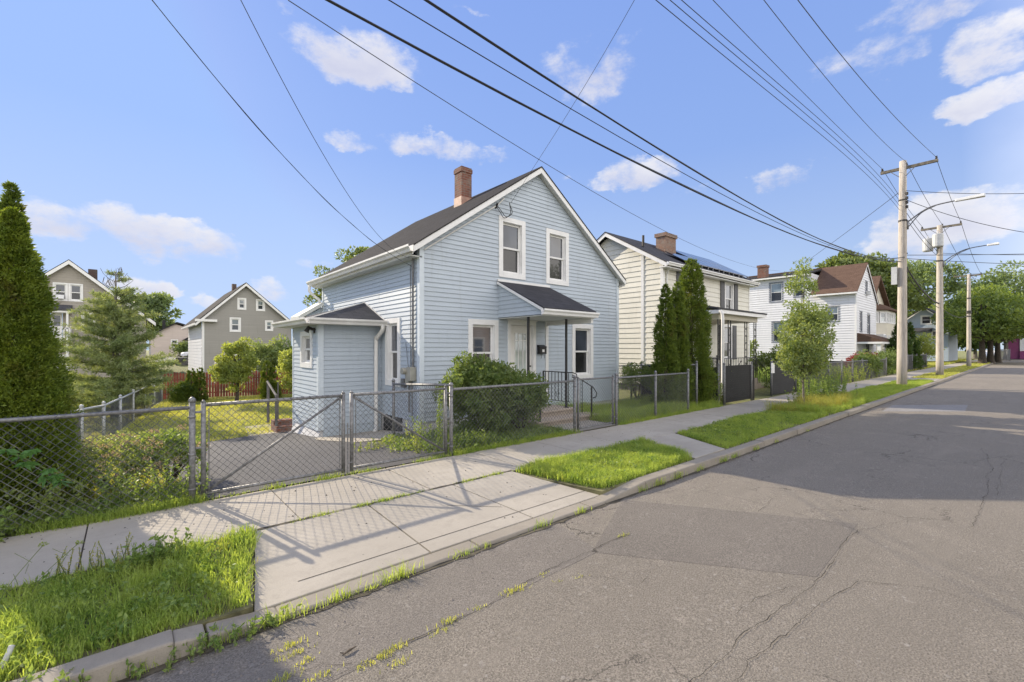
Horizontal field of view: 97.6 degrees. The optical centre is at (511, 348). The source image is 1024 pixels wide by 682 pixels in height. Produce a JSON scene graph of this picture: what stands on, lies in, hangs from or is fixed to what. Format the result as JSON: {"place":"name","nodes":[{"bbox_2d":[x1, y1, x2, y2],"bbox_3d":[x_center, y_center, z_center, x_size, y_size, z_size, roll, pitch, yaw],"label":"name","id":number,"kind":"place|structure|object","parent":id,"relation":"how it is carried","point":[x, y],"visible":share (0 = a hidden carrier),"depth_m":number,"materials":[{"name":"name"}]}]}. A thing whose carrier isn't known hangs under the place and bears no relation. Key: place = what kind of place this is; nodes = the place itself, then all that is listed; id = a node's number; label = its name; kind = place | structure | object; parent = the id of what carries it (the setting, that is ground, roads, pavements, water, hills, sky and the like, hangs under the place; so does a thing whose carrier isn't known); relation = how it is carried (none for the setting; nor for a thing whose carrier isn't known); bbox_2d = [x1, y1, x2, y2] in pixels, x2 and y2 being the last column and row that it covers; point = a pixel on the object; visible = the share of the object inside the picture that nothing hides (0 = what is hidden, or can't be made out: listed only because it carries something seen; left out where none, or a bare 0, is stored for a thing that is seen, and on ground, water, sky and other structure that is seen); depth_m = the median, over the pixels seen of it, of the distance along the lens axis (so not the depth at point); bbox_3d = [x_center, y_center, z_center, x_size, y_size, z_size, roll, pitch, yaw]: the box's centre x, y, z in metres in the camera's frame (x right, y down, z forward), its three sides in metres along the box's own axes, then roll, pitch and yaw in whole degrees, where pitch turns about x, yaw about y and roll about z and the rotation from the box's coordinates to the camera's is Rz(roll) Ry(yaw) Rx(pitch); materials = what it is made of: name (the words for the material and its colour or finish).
{"place":"outdoors","nodes":[
{"label":"outdoors","id":0,"kind":"place"},
{"bbox_2d":[113,394,291,443],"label":"lawn grass","id":1,"kind":"structure","parent":0,"point":[214,413],"depth_m":15.31,"materials":[{"name":"green plant"}]},
{"bbox_2d":[162,431,442,499],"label":"driveway","id":2,"kind":"structure","parent":0,"point":[243,454],"depth_m":7.05,"materials":[{"name":"grey asphalt"}]},
{"bbox_2d":[207,451,453,500],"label":"weeds","id":3,"kind":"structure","parent":2,"relation":"on","point":[279,486],"depth_m":5.68,"materials":[{"name":"green plant"}]},
{"bbox_2d":[0,360,977,589],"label":"sidewalk","id":4,"kind":"structure","parent":0,"point":[269,507],"depth_m":4.95,"materials":[{"name":"concrete"}]},
{"bbox_2d":[4,403,722,537],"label":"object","id":5,"kind":"structure","parent":4,"relation":"on","point":[106,516],"depth_m":4.60,"materials":[{"name":"green plant"}]},
{"bbox_2d":[426,420,566,450],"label":"yard grass","id":6,"kind":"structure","parent":0,"point":[542,425],"depth_m":8.71,"materials":[{"name":"green plant"}]},
{"bbox_2d":[2,350,1002,644],"bbox_3d":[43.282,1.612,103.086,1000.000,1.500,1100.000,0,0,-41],"label":"ground","id":7,"kind":"structure","parent":0,"point":[762,392],"depth_m":15.79,"materials":[{"name":"green plant"}]},
{"bbox_2d":[0,180,48,479],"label":"arborvitae","id":8,"kind":"object","parent":7,"relation":"on","point":[11,198],"visible":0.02,"depth_m":5.89,"materials":[{"name":"green plant"}]},
{"bbox_2d":[0,503,83,536],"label":"yard weeds","id":9,"kind":"object","parent":7,"relation":"on","point":[19,521],"visible":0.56,"depth_m":4.10,"materials":[{"name":"green plant"}]},
{"bbox_2d":[0,464,93,535],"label":"weed clump","id":10,"kind":"object","parent":7,"relation":"on","point":[56,490],"visible":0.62,"depth_m":4.21,"materials":[{"name":"green plant"}]},
{"bbox_2d":[0,205,97,521],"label":"arborvitae","id":11,"kind":"object","parent":7,"relation":"on","point":[27,301],"visible":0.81,"depth_m":4.50,"materials":[{"name":"green plant"}]},
{"bbox_2d":[0,397,195,533],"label":"chain link fence","id":12,"kind":"object","parent":7,"relation":"on","point":[191,409],"visible":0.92,"depth_m":4.41,"materials":[{"name":"metal"}]},
{"bbox_2d":[0,447,71,488],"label":"vine","id":13,"kind":"object","parent":12,"relation":"attached to","point":[55,478],"visible":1,"depth_m":3.98,"materials":[{"name":"green plant"}]},
{"bbox_2d":[196,391,344,497],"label":"chain link gate","id":14,"kind":"structure","parent":12,"relation":"attached to","point":[202,447],"depth_m":5.27,"materials":[{"name":"metal"}]},
{"bbox_2d":[45,259,155,377],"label":"taupe house","id":15,"kind":"structure","parent":7,"relation":"on","point":[73,282],"depth_m":28.64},
{"bbox_2d":[24,427,206,491],"bbox_3d":[-4.863,1.367,5.526,1.818,0.852,1.551,0,0,-41],"label":"flowering shrub","id":16,"kind":"object","parent":7,"relation":"on","point":[111,451],"visible":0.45,"depth_m":5.30,"materials":[{"name":"green plant"}]},
{"bbox_2d":[75,383,162,444],"bbox_3d":[-11.165,1.650,12.855,0.524,1.821,18.210,0,0,-34],"label":"chain link fence","id":17,"kind":"object","parent":7,"relation":"on","point":[159,397],"visible":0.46,"depth_m":12.31,"materials":[{"name":"metal"}]},
{"bbox_2d":[55,267,186,416],"bbox_3d":[-13.597,-0.253,15.485,3.931,5.205,4.014,0,0,-41],"label":"pine tree","id":18,"kind":"object","parent":7,"relation":"on","point":[121,380],"visible":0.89,"depth_m":15.02,"materials":[{"name":"green plant"}]},
{"bbox_2d":[47,481,198,526],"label":"yard weeds","id":19,"kind":"object","parent":7,"relation":"on","point":[105,509],"visible":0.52,"depth_m":4.57,"materials":[{"name":"green plant"}]},
{"bbox_2d":[90,456,210,509],"bbox_3d":[-3.797,1.425,4.759,0.998,0.564,0.531,0,0,-41],"label":"weed clump","id":20,"kind":"object","parent":7,"relation":"on","point":[126,491],"visible":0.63,"depth_m":4.73,"materials":[{"name":"green plant"}]},
{"bbox_2d":[122,291,184,355],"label":"tree","id":21,"kind":"object","parent":7,"relation":"on","point":[160,302],"visible":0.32,"depth_m":56.61,"materials":[{"name":"green plant"}]},
{"bbox_2d":[149,320,187,356],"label":"beige cottage","id":22,"kind":"structure","parent":7,"relation":"on","point":[174,332],"depth_m":50.92,"materials":[{"name":"beige paint"}]},
{"bbox_2d":[130,424,207,482],"bbox_3d":[-4.371,1.361,5.744,0.874,0.795,1.137,0,0,-41],"label":"shrub","id":23,"kind":"object","parent":7,"relation":"on","point":[181,438],"visible":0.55,"depth_m":5.60,"materials":[{"name":"green plant"}]},
{"bbox_2d":[163,371,291,399],"bbox_3d":[-12.514,1.760,22.876,8.493,1.380,0.141,0,0,-29],"label":"red picket fence","id":24,"kind":"object","parent":7,"relation":"on","point":[217,391],"visible":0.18,"depth_m":21.91,"materials":[{"name":"red wood"}]},
{"bbox_2d":[207,336,260,404],"bbox_3d":[-11.746,0.947,18.968,1.943,3.030,1.740,0,0,-41],"label":"tree","id":25,"kind":"object","parent":7,"relation":"on","point":[234,370],"visible":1,"depth_m":18.68,"materials":[{"name":"green plant"}]},
{"bbox_2d":[181,283,290,384],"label":"grey house","id":26,"kind":"structure","parent":7,"relation":"on","point":[236,313],"depth_m":28.69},
{"bbox_2d":[242,333,291,393],"bbox_3d":[-12.814,0.774,24.832,4.349,3.352,1.995,0,0,-41],"label":"tree","id":27,"kind":"object","parent":7,"relation":"on","point":[266,352],"visible":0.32,"depth_m":24.12,"materials":[{"name":"green plant"}]},
{"bbox_2d":[246,424,288,435],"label":"patio","id":28,"kind":"structure","parent":7,"relation":"on","point":[251,434],"depth_m":12.11,"materials":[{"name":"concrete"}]},
{"bbox_2d":[266,381,291,432],"bbox_3d":[-6.404,1.541,12.341,0.474,1.317,1.369,0,0,-41],"label":"brick step","id":29,"kind":"object","parent":28,"relation":"on","point":[276,421],"visible":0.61,"depth_m":12.04,"materials":[{"name":"red brick"}]},
{"bbox_2d":[275,349,291,394],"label":"lilac shrub","id":30,"kind":"object","parent":7,"relation":"on","point":[286,363],"visible":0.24,"depth_m":20.09,"materials":[{"name":"green plant"}]},
{"bbox_2d":[303,245,370,307],"bbox_3d":[-9.325,-1.743,25.619,4.865,8.388,3.098,0,0,-28],"label":"ash tree","id":31,"kind":"object","parent":7,"relation":"on","point":[360,249],"visible":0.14,"depth_m":24.95,"materials":[{"name":"green plant"}]},
{"bbox_2d":[315,430,409,441],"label":"side slab","id":32,"kind":"structure","parent":7,"relation":"on","point":[379,433],"depth_m":9.68,"materials":[{"name":"concrete"}]},
{"bbox_2d":[381,430,448,451],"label":"yard weeds","id":33,"kind":"object","parent":7,"relation":"on","point":[401,442],"visible":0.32,"depth_m":7.89,"materials":[{"name":"green plant"}]},
{"bbox_2d":[392,378,448,452],"bbox_3d":[-1.678,1.266,7.979,0.070,1.472,2.386,0,0,-36],"label":"chain link fence","id":34,"kind":"object","parent":7,"relation":"on","point":[408,385],"visible":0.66,"depth_m":8.11,"materials":[{"name":"metal"}]},
{"bbox_2d":[254,471,598,611],"bbox_3d":[-0.742,1.714,4.586,3.588,0.127,1.275,0,0,-41],"label":"driveway crossing","id":35,"kind":"object","parent":7,"relation":"on","point":[291,555],"visible":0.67,"depth_m":4.15,"materials":[{"name":"concrete"}]},
{"bbox_2d":[410,390,448,452],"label":"weed clump","id":36,"kind":"object","parent":7,"relation":"on","point":[439,424],"visible":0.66,"depth_m":7.05,"materials":[{"name":"green plant"}]},
{"bbox_2d":[271,165,625,436],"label":"blue house","id":37,"kind":"structure","parent":7,"relation":"on","point":[481,275],"depth_m":10.95,"materials":[{"name":"plastic"}]},
{"bbox_2d":[385,317,400,386],"bbox_3d":[-2.776,0.070,10.640,0.166,1.600,0.760,0,0,-41],"label":"window","id":38,"kind":"structure","parent":37,"relation":"in","point":[392,330],"depth_m":10.77,"materials":[{"name":"clear glass"}]},
{"bbox_2d":[468,319,498,362],"bbox_3d":[-0.722,0.095,10.778,0.900,1.600,0.166,0,0,-41],"label":"window","id":39,"kind":"structure","parent":37,"relation":"in","point":[483,335],"depth_m":10.83,"materials":[{"name":"clear glass"}]},
{"bbox_2d":[498,215,525,279],"bbox_3d":[-0.032,-2.540,11.371,0.880,1.510,0.166,0,0,-41],"label":"window","id":40,"kind":"structure","parent":37,"relation":"in","point":[512,232],"depth_m":11.42,"materials":[{"name":"clear glass"}]},
{"bbox_2d":[511,325,530,375],"bbox_3d":[0.220,0.405,11.585,0.770,2.030,0.090,0,0,-41],"label":"door","id":41,"kind":"structure","parent":37,"relation":"in","point":[518,332],"depth_m":11.56,"materials":[{"name":"paint"}]},
{"bbox_2d":[546,228,568,285],"bbox_3d":[1.220,-2.525,12.446,0.900,1.500,0.166,0,0,-41],"label":"window","id":42,"kind":"structure","parent":37,"relation":"in","point":[557,242],"depth_m":12.50,"materials":[{"name":"clear glass"}]},
{"bbox_2d":[572,324,592,379],"bbox_3d":[2.028,0.075,13.140,0.930,1.600,0.166,0,0,-41],"label":"window","id":43,"kind":"structure","parent":37,"relation":"in","point":[582,334],"depth_m":13.21,"materials":[{"name":"clear glass"}]},
{"bbox_2d":[447,427,496,451],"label":"weed clump","id":44,"kind":"object","parent":7,"relation":"on","point":[468,439],"visible":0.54,"depth_m":7.39,"materials":[{"name":"green plant"}]},
{"bbox_2d":[432,350,532,434],"bbox_3d":[-0.569,0.905,8.807,2.131,1.789,1.791,0,0,-41],"label":"leafy bush","id":45,"kind":"object","parent":7,"relation":"on","point":[471,371],"visible":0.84,"depth_m":8.44,"materials":[{"name":"green plant"}]},
{"bbox_2d":[0,368,973,681],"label":"verge","id":46,"kind":"structure","parent":7,"relation":"on","point":[246,608],"depth_m":2.95,"materials":[{"name":"green plant"}]},
{"bbox_2d":[55,532,132,579],"bbox_3d":[-3.072,1.548,3.303,0.172,0.263,0.429,0,0,44],"label":"weed clump","id":47,"kind":"object","parent":46,"relation":"on","point":[90,559],"visible":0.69,"depth_m":3.29,"materials":[{"name":"green plant"}]},
{"bbox_2d":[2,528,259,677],"bbox_3d":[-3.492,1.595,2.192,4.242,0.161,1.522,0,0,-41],"label":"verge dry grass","id":48,"kind":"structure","parent":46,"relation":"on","point":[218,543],"depth_m":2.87,"materials":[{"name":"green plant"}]},
{"bbox_2d":[0,519,263,681],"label":"verge grass","id":49,"kind":"structure","parent":46,"relation":"on","point":[35,621],"depth_m":2.87,"materials":[{"name":"green plant"}]},
{"bbox_2d":[104,527,194,581],"bbox_3d":[-2.756,1.569,3.425,0.273,0.310,0.579,0,0,34],"label":"weed clump","id":50,"kind":"object","parent":46,"relation":"on","point":[158,547],"visible":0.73,"depth_m":3.39,"materials":[{"name":"green plant"}]},
{"bbox_2d":[515,435,693,488],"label":"verge grass","id":51,"kind":"structure","parent":46,"relation":"on","point":[558,464],"depth_m":6.23,"materials":[{"name":"green plant"}]},
{"bbox_2d":[677,409,830,448],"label":"verge grass","id":52,"kind":"structure","parent":46,"relation":"on","point":[764,430],"depth_m":9.33,"materials":[{"name":"green plant"}]},
{"bbox_2d":[771,257,839,402],"bbox_3d":[8.447,-0.449,12.946,1.981,4.440,1.639,0,0,-41],"label":"street tree","id":53,"kind":"object","parent":46,"relation":"on","point":[797,347],"visible":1,"depth_m":12.65,"materials":[{"name":"green plant"}]},
{"bbox_2d":[763,390,859,411],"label":"verge grass","id":54,"kind":"structure","parent":46,"relation":"on","point":[836,400],"depth_m":12.62,"materials":[{"name":"green plant"}]},
{"bbox_2d":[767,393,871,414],"bbox_3d":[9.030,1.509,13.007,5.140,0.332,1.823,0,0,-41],"label":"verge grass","id":55,"kind":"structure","parent":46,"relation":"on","point":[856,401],"depth_m":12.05,"materials":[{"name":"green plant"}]},
{"bbox_2d":[839,379,934,402],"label":"verge grass","id":56,"kind":"structure","parent":46,"relation":"on","point":[882,390],"depth_m":18.08,"materials":[{"name":"green plant"}]},
{"bbox_2d":[880,156,937,384],"bbox_3d":[17.913,-3.325,20.276,0.576,10.557,1.980,0,0,-41],"label":"utility pole","id":57,"kind":"object","parent":46,"relation":"on","point":[901,270],"visible":0.98,"depth_m":20.34,"materials":[{"name":"brown wood"}]},
{"bbox_2d":[325,0,897,261],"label":"overhead cable","id":58,"kind":"object","parent":57,"relation":"attached to","point":[462,72],"visible":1,"depth_m":5.41,"materials":[{"name":"black rubber"}]},
{"bbox_2d":[388,0,902,259],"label":"overhead cable","id":59,"kind":"object","parent":57,"relation":"attached to","point":[579,113],"visible":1,"depth_m":5.68,"materials":[{"name":"black rubber"}]},
{"bbox_2d":[424,0,903,258],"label":"overhead cable","id":60,"kind":"object","parent":57,"relation":"attached to","point":[506,52],"visible":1,"depth_m":5.90,"materials":[{"name":"black rubber"}]},
{"bbox_2d":[921,221,961,374],"bbox_3d":[26.843,-2.960,28.111,0.811,9.820,1.887,0,0,-33],"label":"utility pole","id":61,"kind":"object","parent":46,"relation":"on","point":[936,240],"visible":0.95,"depth_m":28.15,"materials":[{"name":"brown wood"}]},
{"bbox_2d":[913,362,989,378],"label":"verge grass","id":62,"kind":"structure","parent":46,"relation":"on","point":[952,371],"depth_m":31.95,"materials":[{"name":"green plant"}]},
{"bbox_2d":[954,272,981,365],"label":"utility pole","id":63,"kind":"object","parent":46,"relation":"on","point":[968,342],"visible":0.98,"depth_m":41.86,"materials":[{"name":"brown wood"}]},
{"bbox_2d":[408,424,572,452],"bbox_3d":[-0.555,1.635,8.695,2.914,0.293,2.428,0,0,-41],"label":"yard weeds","id":64,"kind":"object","parent":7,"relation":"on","point":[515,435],"visible":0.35,"depth_m":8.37,"materials":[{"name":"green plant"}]},
{"bbox_2d":[10,362,995,681],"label":"kerb","id":65,"kind":"structure","parent":7,"relation":"on","point":[100,666],"depth_m":3.28,"materials":[{"name":"concrete"}]},
{"bbox_2d":[449,375,576,455],"bbox_3d":[0.146,1.188,7.903,2.948,1.345,0.068,0,0,-41],"label":"chain link fence","id":66,"kind":"object","parent":7,"relation":"on","point":[451,416],"visible":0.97,"depth_m":7.71,"materials":[{"name":"metal"}]},
{"bbox_2d":[347,385,449,472],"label":"chain link gate","id":67,"kind":"structure","parent":66,"relation":"attached to","point":[353,395],"depth_m":6.32,"materials":[{"name":"metal"}]},
{"bbox_2d":[492,368,552,427],"bbox_3d":[0.176,1.071,9.145,1.230,1.376,1.350,0,0,-41],"label":"leafy bush","id":68,"kind":"object","parent":7,"relation":"on","point":[533,380],"visible":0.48,"depth_m":8.88,"materials":[{"name":"green plant"}]},
{"bbox_2d":[618,360,651,399],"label":"shrub","id":69,"kind":"object","parent":7,"relation":"on","point":[635,371],"visible":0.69,"depth_m":13.76,"materials":[{"name":"green plant"}]},
{"bbox_2d":[615,369,688,425],"bbox_3d":[3.438,1.188,10.731,3.168,1.345,0.068,0,0,-41],"label":"chain link fence","id":70,"kind":"object","parent":7,"relation":"on","point":[655,375],"visible":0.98,"depth_m":10.65,"materials":[{"name":"metal"}]},
{"bbox_2d":[577,375,614,430],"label":"chain link gate","id":71,"kind":"structure","parent":70,"relation":"attached to","point":[612,400],"depth_m":9.21,"materials":[{"name":"metal"}]},
{"bbox_2d":[649,282,683,403],"bbox_3d":[4.278,-0.088,12.604,1.010,3.599,0.967,0,0,-41],"label":"arborvitae","id":72,"kind":"object","parent":7,"relation":"on","point":[664,354],"visible":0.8,"depth_m":12.44,"materials":[{"name":"green plant"}]},
{"bbox_2d":[661,281,695,401],"bbox_3d":[4.727,-0.136,12.865,1.080,3.672,1.041,0,0,-41],"label":"arborvitae","id":73,"kind":"object","parent":7,"relation":"on","point":[682,340],"visible":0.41,"depth_m":12.71,"materials":[{"name":"green plant"}]},
{"bbox_2d":[597,232,766,394],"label":"cream house","id":74,"kind":"structure","parent":7,"relation":"on","point":[647,270],"depth_m":18.30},
{"bbox_2d":[646,433,724,458],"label":"footpath","id":75,"kind":"structure","parent":7,"relation":"on","point":[698,449],"depth_m":7.73,"materials":[{"name":"concrete"}]},
{"bbox_2d":[677,258,720,402],"bbox_3d":[5.407,-0.541,13.510,1.643,4.483,1.654,0,0,-41],"label":"arborvitae","id":76,"kind":"object","parent":7,"relation":"on","point":[701,336],"visible":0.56,"depth_m":13.24,"materials":[{"name":"green plant"}]},
{"bbox_2d":[723,361,752,404],"bbox_3d":[7.081,1.077,14.011,1.980,1.345,0.080,0,0,-40],"label":"black screen fence","id":77,"kind":"object","parent":7,"relation":"on","point":[738,383],"visible":0.94,"depth_m":13.99,"materials":[{"name":"fabric"}]},
{"bbox_2d":[745,344,783,387],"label":"shrub","id":78,"kind":"object","parent":7,"relation":"on","point":[761,358],"visible":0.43,"depth_m":19.36,"materials":[{"name":"green plant"}]},
{"bbox_2d":[770,358,796,396],"bbox_3d":[10.058,1.038,16.568,2.430,1.425,0.080,0,0,-40],"label":"black screen fence","id":79,"kind":"object","parent":7,"relation":"on","point":[780,382],"visible":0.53,"depth_m":16.37,"materials":[{"name":"fabric"}]},
{"bbox_2d":[748,263,892,366],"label":"white house","id":80,"kind":"structure","parent":7,"relation":"on","point":[843,289],"depth_m":37.17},
{"bbox_2d":[798,357,886,390],"bbox_3d":[17.325,1.188,22.803,16.068,1.345,0.088,0,0,-41],"label":"chain link fence","id":81,"kind":"object","parent":7,"relation":"on","point":[864,368],"visible":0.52,"depth_m":22.77,"materials":[{"name":"metal"}]},
{"bbox_2d":[850,348,883,376],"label":"shrub","id":82,"kind":"object","parent":7,"relation":"on","point":[874,360],"visible":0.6,"depth_m":25.57,"materials":[{"name":"green plant"}]},
{"bbox_2d":[814,250,935,313],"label":"maple tree","id":83,"kind":"object","parent":7,"relation":"on","point":[878,267],"visible":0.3,"depth_m":53.39,"materials":[{"name":"green plant"}]},
{"bbox_2d":[872,276,896,352],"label":"beige house","id":84,"kind":"structure","parent":7,"relation":"on","point":[885,318],"depth_m":41.08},
{"bbox_2d":[883,322,922,368],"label":"arborvitae","id":85,"kind":"object","parent":7,"relation":"on","point":[893,340],"visible":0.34,"depth_m":35.17,"materials":[{"name":"green plant"}]},
{"bbox_2d":[895,307,957,360],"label":"blue house","id":86,"kind":"structure","parent":7,"relation":"on","point":[920,320],"depth_m":54.73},
{"bbox_2d":[907,259,983,312],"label":"background tree","id":87,"kind":"object","parent":7,"relation":"on","point":[925,271],"visible":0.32,"depth_m":74.25,"materials":[{"name":"green plant"}]},
{"bbox_2d":[929,287,1023,363],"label":"maple tree","id":88,"kind":"object","parent":7,"relation":"on","point":[1001,326],"visible":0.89,"depth_m":49.33,"materials":[{"name":"green plant"}]},
{"bbox_2d":[945,281,1023,363],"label":"maple tree","id":89,"kind":"object","parent":7,"relation":"on","point":[990,354],"visible":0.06,"depth_m":53.66,"materials":[{"name":"green plant"}]},
{"bbox_2d":[955,260,1023,358],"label":"background tree","id":90,"kind":"object","parent":7,"relation":"on","point":[1005,278],"visible":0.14,"depth_m":73.19,"materials":[{"name":"green plant"}]},
{"bbox_2d":[0,0,1023,350],"label":"sky","id":91,"kind":"structure","parent":0,"point":[122,147],"materials":[{"name":"blue"}]},
{"bbox_2d":[288,0,773,270],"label":"overhead wire","id":92,"kind":"object","parent":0,"point":[466,114],"visible":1,"depth_m":8.29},
{"bbox_2d":[553,394,721,424],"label":"yard grass","id":93,"kind":"structure","parent":0,"point":[692,404],"depth_m":11.72,"materials":[{"name":"green plant"}]},
{"bbox_2d":[331,359,1023,681],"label":"road","id":94,"kind":"structure","parent":0,"point":[881,460],"depth_m":3.21,"materials":[{"name":"grey asphalt"}]},
{"bbox_2d":[126,523,597,681],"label":"road patch","id":95,"kind":"object","parent":94,"relation":"on","point":[420,612],"visible":1,"depth_m":2.89,"materials":[{"name":"grey asphalt"}]},
{"bbox_2d":[270,533,627,681],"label":"road grass","id":96,"kind":"structure","parent":95,"relation":"on","point":[380,655],"depth_m":2.55,"materials":[{"name":"green plant"}]},
{"bbox_2d":[147,402,889,681],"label":"gravel","id":97,"kind":"structure","parent":94,"relation":"on","point":[212,674],"depth_m":3.47,"materials":[{"name":"grey gravel"}]},
{"bbox_2d":[117,385,934,681],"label":"gutter soil","id":98,"kind":"structure","parent":94,"relation":"on","point":[208,650],"depth_m":3.52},
{"bbox_2d":[4,664,91,681],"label":"weed clump","id":99,"kind":"object","parent":98,"relation":"on","point":[30,677],"visible":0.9,"depth_m":2.23,"materials":[{"name":"green plant"}]},
{"bbox_2d":[125,637,207,680],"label":"weed clump","id":100,"kind":"object","parent":98,"relation":"on","point":[140,670],"visible":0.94,"depth_m":2.43,"materials":[{"name":"green plant"}]},
{"bbox_2d":[196,602,301,653],"bbox_3d":[-1.594,1.697,2.747,0.572,0.152,0.210,0,0,-41],"label":"weed clump","id":101,"kind":"object","parent":98,"relation":"on","point":[215,642],"visible":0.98,"depth_m":2.69,"materials":[{"name":"green plant"}]},
{"bbox_2d":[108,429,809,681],"bbox_3d":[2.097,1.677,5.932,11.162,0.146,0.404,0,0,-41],"label":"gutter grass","id":102,"kind":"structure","parent":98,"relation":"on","point":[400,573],"depth_m":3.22,"materials":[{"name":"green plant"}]},
{"bbox_2d":[307,458,1010,681],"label":"road cracks","id":103,"kind":"object","parent":94,"relation":"on","point":[737,612],"visible":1,"depth_m":3.03,"materials":[{"name":"black asphalt"}]},
{"bbox_2d":[594,500,856,576],"bbox_3d":[2.031,1.727,4.097,2.321,0.038,1.497,0,0,21],"label":"road patch","id":104,"kind":"object","parent":94,"relation":"on","point":[687,534],"visible":1,"depth_m":4.08,"materials":[{"name":"grey asphalt"}]},
{"bbox_2d":[883,405,967,410],"bbox_3d":[12.126,1.724,13.071,3.616,0.030,1.589,0,0,4],"label":"road patch","id":105,"kind":"object","parent":94,"relation":"on","point":[927,408],"visible":1,"depth_m":13.05,"materials":[{"name":"grey asphalt"}]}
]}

